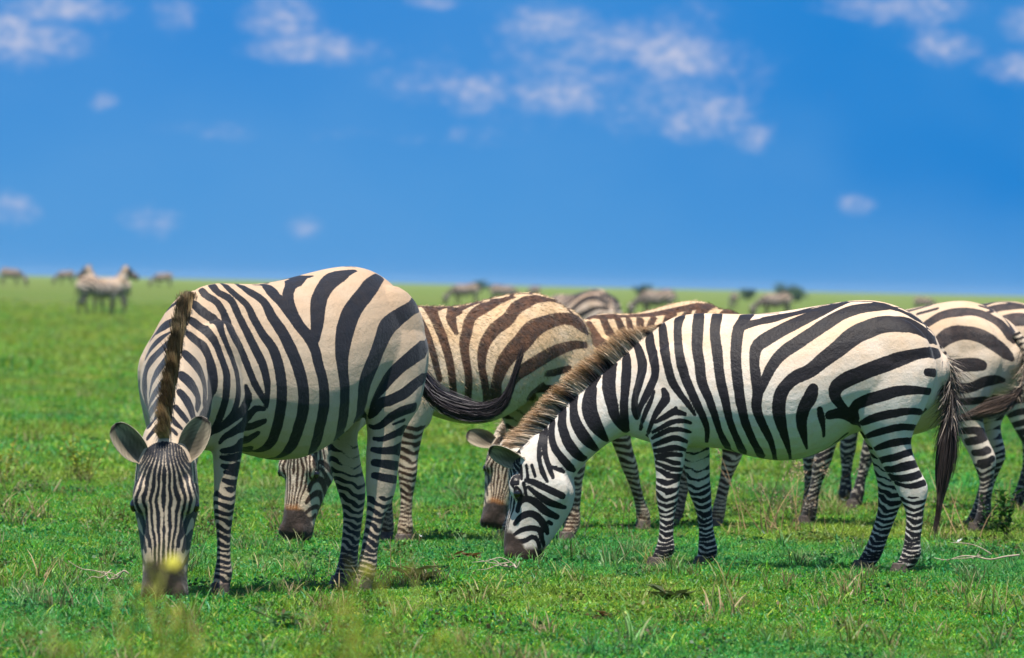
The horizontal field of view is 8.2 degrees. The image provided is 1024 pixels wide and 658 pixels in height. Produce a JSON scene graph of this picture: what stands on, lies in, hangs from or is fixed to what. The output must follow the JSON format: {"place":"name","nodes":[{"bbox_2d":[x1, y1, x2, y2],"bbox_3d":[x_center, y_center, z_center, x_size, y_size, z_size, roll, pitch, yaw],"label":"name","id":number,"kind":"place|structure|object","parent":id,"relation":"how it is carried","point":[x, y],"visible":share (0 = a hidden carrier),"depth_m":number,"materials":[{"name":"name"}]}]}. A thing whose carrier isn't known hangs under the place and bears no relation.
{"place":"outdoors","nodes":[
{"label":"outdoors","id":0,"kind":"place"},
{"bbox_2d":[445,550,482,559],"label":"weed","id":1,"kind":"object","parent":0,"point":[473,555],"visible":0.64,"depth_m":33.50,"materials":[{"name":"brown plant"}]},
{"bbox_2d":[0,275,1023,657],"bbox_3d":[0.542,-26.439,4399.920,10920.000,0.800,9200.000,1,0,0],"label":"ground","id":2,"kind":"structure","parent":0,"point":[38,289],"depth_m":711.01,"materials":[{"name":"green plant"}]},
{"bbox_2d":[0,426,26,483],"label":"weed","id":3,"kind":"object","parent":2,"relation":"on","point":[12,444],"visible":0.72,"depth_m":44.00,"materials":[{"name":"green plant"}]},
{"bbox_2d":[0,268,27,285],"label":"zebra","id":4,"kind":"object","parent":2,"relation":"on","point":[16,274],"visible":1,"depth_m":519.87,"materials":[{"name":"fur"}]},
{"bbox_2d":[3,558,104,588],"bbox_3d":[-1.970,1.012,29.685,0.457,0.185,0.334,1,0,-25],"label":"dry grass clump","id":5,"kind":"object","parent":2,"relation":"on","point":[46,577],"visible":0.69,"depth_m":29.78,"materials":[{"name":"plant"}]},
{"bbox_2d":[14,594,98,657],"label":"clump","id":6,"kind":"object","parent":2,"relation":"on","point":[67,648],"visible":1,"depth_m":11.50,"materials":[{"name":"green plant"}]},
{"bbox_2d":[52,270,74,283],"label":"zebra","id":7,"kind":"object","parent":2,"relation":"on","point":[70,274],"visible":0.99,"depth_m":639.70,"materials":[{"name":"fur"}]},
{"bbox_2d":[57,432,109,482],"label":"weed","id":8,"kind":"object","parent":2,"relation":"on","point":[74,464],"visible":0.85,"depth_m":44.98,"materials":[{"name":"green plant"}]},
{"bbox_2d":[69,561,128,585],"bbox_3d":[-1.731,1.038,29.956,0.266,0.119,0.093,1,0,21],"label":"fallen twig","id":9,"kind":"object","parent":2,"relation":"on","point":[106,574],"visible":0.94,"depth_m":29.95,"materials":[{"name":"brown wood"}]},
{"bbox_2d":[76,264,130,313],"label":"zebra","id":10,"kind":"object","parent":2,"relation":"on","point":[87,271],"visible":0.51,"depth_m":241.19,"materials":[{"name":"fur"}]},
{"bbox_2d":[75,265,138,314],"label":"zebra","id":11,"kind":"object","parent":2,"relation":"on","point":[98,288],"visible":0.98,"depth_m":235.90,"materials":[{"name":"fur"}]},
{"bbox_2d":[89,565,169,657],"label":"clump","id":12,"kind":"object","parent":2,"relation":"on","point":[135,614],"visible":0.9,"depth_m":16.00,"materials":[{"name":"green plant"}]},
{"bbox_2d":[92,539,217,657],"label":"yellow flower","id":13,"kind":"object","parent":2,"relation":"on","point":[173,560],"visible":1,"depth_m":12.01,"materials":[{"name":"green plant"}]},
{"bbox_2d":[149,273,172,286],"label":"zebra","id":14,"kind":"object","parent":2,"relation":"on","point":[158,277],"visible":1,"depth_m":619.80,"materials":[{"name":"fur"}]},
{"bbox_2d":[151,583,203,657],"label":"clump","id":15,"kind":"object","parent":2,"relation":"on","point":[176,627],"visible":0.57,"depth_m":12.79,"materials":[{"name":"green plant"}]},
{"bbox_2d":[248,608,312,630],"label":"weed","id":16,"kind":"object","parent":2,"relation":"on","point":[284,616],"visible":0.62,"depth_m":26.74,"materials":[{"name":"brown plant"}]},
{"bbox_2d":[110,266,524,601],"bbox_3d":[-0.955,0.458,29.738,0.834,1.452,2.329,1,0,40],"label":"zebra","id":17,"kind":"object","parent":2,"relation":"on","point":[301,366],"visible":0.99,"depth_m":29.63,"materials":[{"name":"fur"}]},
{"bbox_2d":[295,595,367,657],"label":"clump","id":18,"kind":"object","parent":2,"relation":"on","point":[344,630],"visible":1,"depth_m":12.20,"materials":[{"name":"green plant"}]},
{"bbox_2d":[326,551,418,657],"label":"grass tuft","id":19,"kind":"object","parent":2,"relation":"on","point":[366,569],"visible":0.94,"depth_m":12.50,"materials":[{"name":"green plant"}]},
{"bbox_2d":[328,536,416,576],"bbox_3d":[-0.614,1.015,31.555,0.319,0.211,0.329,1,0,22],"label":"dry grass clump","id":20,"kind":"object","parent":2,"relation":"on","point":[379,557],"visible":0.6,"depth_m":31.36,"materials":[{"name":"plant"}]},
{"bbox_2d":[388,565,439,582],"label":"weed","id":21,"kind":"object","parent":2,"relation":"on","point":[420,571],"visible":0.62,"depth_m":31.15,"materials":[{"name":"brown plant"}]},
{"bbox_2d":[278,291,595,542],"bbox_3d":[-0.373,0.448,36.072,2.242,1.301,0.586,1,1,-45],"label":"zebra","id":22,"kind":"object","parent":2,"relation":"on","point":[479,343],"visible":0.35,"depth_m":35.99,"materials":[{"name":"fur"}]},
{"bbox_2d":[394,610,480,657],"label":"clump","id":23,"kind":"object","parent":2,"relation":"on","point":[437,637],"visible":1,"depth_m":11.52,"materials":[{"name":"green plant"}]},
{"bbox_2d":[443,283,480,304],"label":"zebra","id":24,"kind":"object","parent":2,"relation":"on","point":[458,290],"visible":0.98,"depth_m":399.85,"materials":[{"name":"fur"}]},
{"bbox_2d":[474,280,490,291],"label":"tree","id":25,"kind":"object","parent":2,"relation":"on","point":[480,283],"visible":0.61,"depth_m":1049.67,"materials":[{"name":"green plant"}]},
{"bbox_2d":[472,557,519,569],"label":"fallen twig","id":26,"kind":"object","parent":2,"relation":"on","point":[506,565],"visible":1,"depth_m":31.94,"materials":[{"name":"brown wood"}]},
{"bbox_2d":[489,284,519,297],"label":"zebra","id":27,"kind":"object","parent":2,"relation":"on","point":[499,290],"visible":0.52,"depth_m":429.78,"materials":[{"name":"fur"}]},
{"bbox_2d":[527,286,540,293],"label":"zebra","id":28,"kind":"object","parent":2,"relation":"on","point":[534,289],"visible":0.56,"depth_m":559.60,"materials":[{"name":"fur"}]},
{"bbox_2d":[551,289,622,319],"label":"zebra","id":29,"kind":"object","parent":2,"relation":"on","point":[587,303],"visible":0.12,"depth_m":91.58,"materials":[{"name":"fur"}]},
{"bbox_2d":[466,299,742,529],"bbox_3d":[0.588,0.471,38.548,0.614,1.283,2.251,1,0,40],"label":"zebra","id":30,"kind":"object","parent":2,"relation":"on","point":[601,327],"visible":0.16,"depth_m":38.40,"materials":[{"name":"fur"}]},
{"bbox_2d":[584,462,646,537],"bbox_3d":[0.550,0.901,36.907,0.405,0.419,0.337,1,0,33],"label":"dry grass clump","id":31,"kind":"object","parent":2,"relation":"on","point":[606,515],"visible":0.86,"depth_m":36.96,"materials":[{"name":"plant"}]},
{"bbox_2d":[632,283,653,295],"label":"tree","id":32,"kind":"object","parent":2,"relation":"on","point":[642,288],"visible":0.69,"depth_m":949.89,"materials":[{"name":"green plant"}]},
{"bbox_2d":[627,289,676,312],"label":"zebra","id":33,"kind":"object","parent":2,"relation":"on","point":[656,298],"visible":0.84,"depth_m":299.86,"materials":[{"name":"fur"}]},
{"bbox_2d":[646,583,695,601],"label":"weed","id":34,"kind":"object","parent":2,"relation":"on","point":[666,593],"visible":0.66,"depth_m":29.89,"materials":[{"name":"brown plant"}]},
{"bbox_2d":[488,300,976,574],"bbox_3d":[1.040,0.509,33.437,2.295,1.315,0.592,1,0,6],"label":"zebra","id":35,"kind":"object","parent":2,"relation":"on","point":[688,391],"visible":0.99,"depth_m":33.28,"materials":[{"name":"fur"}]},
{"bbox_2d":[728,292,737,309],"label":"zebra","id":36,"kind":"object","parent":2,"relation":"on","point":[733,298],"visible":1,"depth_m":519.56,"materials":[{"name":"fur"}]},
{"bbox_2d":[739,288,755,299],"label":"tree","id":37,"kind":"object","parent":2,"relation":"on","point":[750,293],"visible":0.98,"depth_m":999.53,"materials":[{"name":"green plant"}]},
{"bbox_2d":[749,292,792,313],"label":"zebra","id":38,"kind":"object","parent":2,"relation":"on","point":[778,300],"visible":0.96,"depth_m":339.76,"materials":[{"name":"fur"}]},
{"bbox_2d":[772,282,804,297],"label":"tree","id":39,"kind":"object","parent":2,"relation":"on","point":[781,289],"visible":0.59,"depth_m":899.70,"materials":[{"name":"green plant"}]},
{"bbox_2d":[717,448,860,532],"bbox_3d":[1.488,0.881,38.629,0.785,0.478,0.357,1,0,14],"label":"dry grass clump","id":40,"kind":"object","parent":2,"relation":"on","point":[774,492],"visible":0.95,"depth_m":38.61,"materials":[{"name":"plant"}]},
{"bbox_2d":[751,490,844,536],"bbox_3d":[1.512,0.990,37.985,0.451,0.268,0.302,1,0,-22],"label":"dry grass clump","id":41,"kind":"object","parent":2,"relation":"on","point":[795,523],"visible":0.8,"depth_m":37.99,"materials":[{"name":"plant"}]},
{"bbox_2d":[788,283,809,301],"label":"tree","id":42,"kind":"object","parent":2,"relation":"on","point":[800,297],"visible":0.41,"depth_m":959.80,"materials":[{"name":"green plant"}]},
{"bbox_2d":[798,301,1023,531],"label":"zebra","id":43,"kind":"object","parent":2,"relation":"on","point":[986,342],"visible":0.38,"depth_m":39.28,"materials":[{"name":"fur"}]},
{"bbox_2d":[913,297,936,307],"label":"zebra","id":44,"kind":"object","parent":2,"relation":"on","point":[920,301],"visible":0.67,"depth_m":559.81,"materials":[{"name":"fur"}]},
{"bbox_2d":[838,301,1023,512],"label":"zebra","id":45,"kind":"object","parent":2,"relation":"on","point":[1012,312],"visible":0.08,"depth_m":43.07,"materials":[{"name":"fur"}]},
{"bbox_2d":[928,469,1001,536],"bbox_3d":[2.367,0.939,38.125,0.371,0.403,0.505,1,0,-21],"label":"dry grass clump","id":46,"kind":"object","parent":2,"relation":"on","point":[957,513],"visible":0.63,"depth_m":38.08,"materials":[{"name":"plant"}]},
{"bbox_2d":[934,542,1018,560],"bbox_3d":[2.247,1.082,34.383,0.423,0.096,0.100,1,0,11],"label":"fallen twig","id":47,"kind":"object","parent":2,"relation":"on","point":[971,556],"visible":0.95,"depth_m":34.36,"materials":[{"name":"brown wood"}]},
{"bbox_2d":[979,493,1006,535],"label":"weed","id":48,"kind":"object","parent":2,"relation":"on","point":[991,527],"visible":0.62,"depth_m":38.61,"materials":[{"name":"green plant"}]},
{"bbox_2d":[990,478,1023,539],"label":"weed","id":49,"kind":"object","parent":2,"relation":"on","point":[1006,524],"visible":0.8,"depth_m":37.98,"materials":[{"name":"green plant"}]},
{"bbox_2d":[0,0,1023,295],"label":"sky","id":50,"kind":"structure","parent":0,"point":[863,146],"materials":[{"name":"blue"}]},
{"bbox_2d":[585,610,614,618],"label":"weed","id":51,"kind":"object","parent":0,"point":[601,613],"visible":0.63,"depth_m":28.18,"materials":[{"name":"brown plant"}]}
]}

